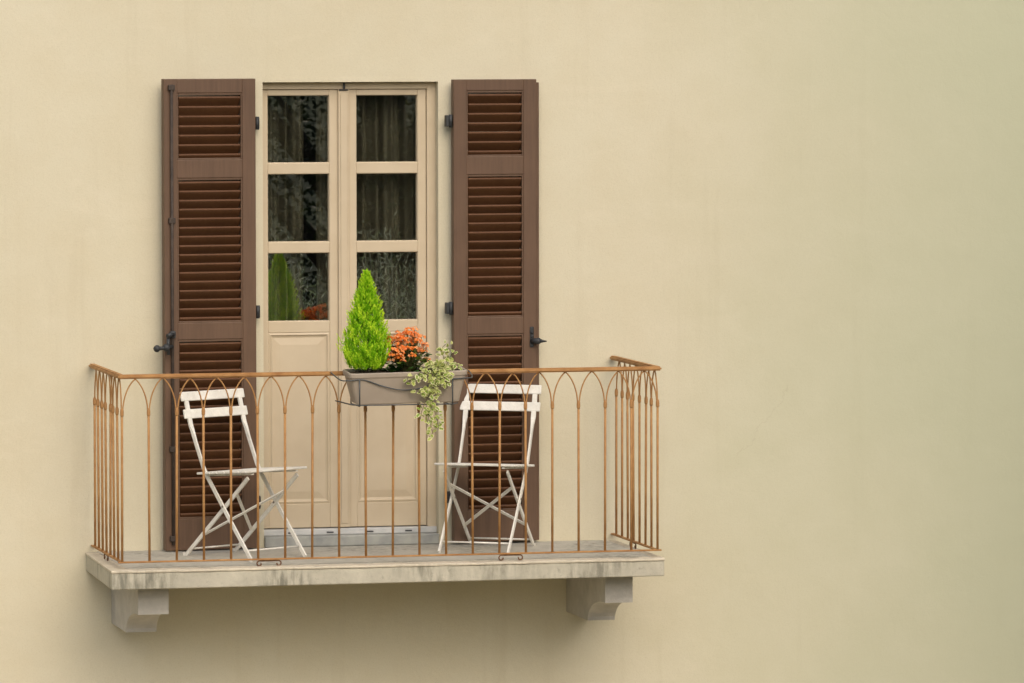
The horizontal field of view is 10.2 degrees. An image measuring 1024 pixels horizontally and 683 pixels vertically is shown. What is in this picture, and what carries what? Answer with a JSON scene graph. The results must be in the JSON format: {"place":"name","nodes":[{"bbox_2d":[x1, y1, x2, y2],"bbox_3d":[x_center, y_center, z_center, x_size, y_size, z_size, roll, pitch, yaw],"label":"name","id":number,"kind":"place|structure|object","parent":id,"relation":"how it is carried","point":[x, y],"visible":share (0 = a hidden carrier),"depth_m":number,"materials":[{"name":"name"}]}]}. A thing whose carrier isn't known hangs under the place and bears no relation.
{"place":"outdoors","nodes":[
{"label":"outdoors","id":0,"kind":"place"},
{"label":"ground","id":1,"kind":"structure","parent":0,"visible":0},
{"bbox_2d":[0,0,1023,682],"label":"house wall","id":2,"kind":"structure","parent":1,"relation":"on","point":[782,244],"depth_m":28.80,"materials":[{"name":"beige paint"}]},
{"bbox_2d":[153,79,260,550],"bbox_3d":[-1.512,-0.132,28.194,0.573,2.312,0.115,-2,4,-27],"label":"window shutter","id":3,"kind":"object","parent":2,"relation":"attached to","point":[208,261],"depth_m":28.19,"materials":[{"name":"brown paint"}]},
{"bbox_2d":[268,96,303,528],"bbox_3d":[-1.195,-0.192,28.597,0.335,2.280,0.130,-1,3,-13],"label":"curtain","id":4,"kind":"object","parent":2,"relation":"hanging from","point":[285,208],"visible":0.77,"depth_m":28.59,"materials":[{"name":"fabric"}]},
{"bbox_2d":[316,96,327,527],"bbox_3d":[-0.933,-0.195,28.642,0.075,2.280,0.066,-1,3,-13],"label":"curtain","id":5,"kind":"object","parent":2,"relation":"hanging from","point":[321,211],"visible":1,"depth_m":28.60,"materials":[{"name":"fabric"}]},
{"bbox_2d":[263,82,438,547],"bbox_3d":[-0.836,-0.167,28.484,0.960,2.357,0.155,-1,3,-13],"label":"balcony door","id":6,"kind":"structure","parent":2,"relation":"attached to","point":[302,346],"depth_m":28.50,"materials":[{"name":"beige paint"}]},
{"bbox_2d":[263,89,338,528],"bbox_3d":[-1.045,-0.162,28.472,0.416,2.174,0.048,-1,3,-13],"label":"door leaf","id":7,"kind":"structure","parent":6,"relation":"in","point":[304,345],"depth_m":28.47,"materials":[{"name":"beige paint"}]},
{"bbox_2d":[349,89,426,526],"bbox_3d":[-0.636,-0.168,28.568,0.420,2.174,0.048,-1,3,-13],"label":"door leaf","id":8,"kind":"structure","parent":6,"relation":"in","point":[379,418],"depth_m":28.57,"materials":[{"name":"beige paint"}]},
{"bbox_2d":[85,540,664,631],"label":"balcony","id":9,"kind":"structure","parent":2,"relation":"attached to","point":[599,585],"depth_m":27.75,"materials":[{"name":"concrete"}]},
{"bbox_2d":[180,388,306,561],"bbox_3d":[-1.305,0.649,27.924,0.516,0.806,0.414,3,5,45],"label":"folding chair","id":10,"kind":"object","parent":9,"relation":"on","point":[189,414],"visible":0.91,"depth_m":27.94,"materials":[{"name":"white paint"}]},
{"bbox_2d":[89,356,661,565],"bbox_3d":[-0.674,0.578,28.032,2.671,0.929,0.912,-1,3,-13],"label":"balcony railing","id":11,"kind":"object","parent":9,"relation":"on","point":[642,367],"visible":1,"depth_m":27.71,"materials":[{"name":"metal"}]},
{"bbox_2d":[330,370,472,406],"bbox_3d":[-0.517,0.219,27.491,0.683,0.165,0.240,-1,3,-13],"label":"wire planter holder","id":12,"kind":"object","parent":11,"relation":"attached to","point":[443,403],"visible":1,"depth_m":27.38,"materials":[{"name":"black metal"}]},
{"bbox_2d":[343,366,466,404],"bbox_3d":[-0.511,0.212,27.468,0.580,0.155,0.180,-2,8,-13],"label":"flower box","id":13,"kind":"object","parent":11,"relation":"hanging from","point":[372,394],"visible":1,"depth_m":27.38,"materials":[{"name":"plastic"}]},
{"bbox_2d":[336,268,391,371],"bbox_3d":[-0.706,-0.091,27.427,0.278,0.518,0.256,-1,3,-13],"label":"dwarf conifer","id":14,"kind":"object","parent":13,"relation":"in","point":[370,352],"visible":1,"depth_m":27.38,"materials":[{"name":"green plant"}]},
{"bbox_2d":[379,326,431,371],"bbox_3d":[-0.507,0.042,27.466,0.270,0.230,0.240,-1,3,-13],"label":"flowering plant","id":15,"kind":"object","parent":13,"relation":"on","point":[404,349],"visible":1,"depth_m":27.43,"materials":[{"name":"orange plant"}]},
{"bbox_2d":[403,340,462,440],"bbox_3d":[-0.357,0.233,27.403,0.173,0.477,0.317,3,4,40],"label":"variegated ivy","id":16,"kind":"object","parent":13,"relation":"in","point":[439,366],"visible":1,"depth_m":27.37,"materials":[{"name":"green plant"}]},
{"bbox_2d":[434,384,541,552],"bbox_3d":[-0.117,0.627,28.274,0.414,0.806,0.516,1,3,17],"label":"folding chair","id":17,"kind":"object","parent":9,"relation":"on","point":[533,406],"visible":0.87,"depth_m":28.39,"materials":[{"name":"white paint"}]},
{"bbox_2d":[356,95,415,526],"bbox_3d":[-0.618,-0.200,28.731,0.520,2.280,0.132,-1,3,-13],"label":"curtain","id":18,"kind":"object","parent":2,"relation":"hanging from","point":[386,132],"visible":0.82,"depth_m":28.69,"materials":[{"name":"fabric"}]},
{"bbox_2d":[444,79,546,541],"bbox_3d":[-0.082,-0.152,28.537,0.508,2.298,0.096,-1,3,-13],"label":"window shutter","id":19,"kind":"object","parent":2,"relation":"attached to","point":[494,256],"depth_m":28.53,"materials":[{"name":"brown paint"}]}
]}

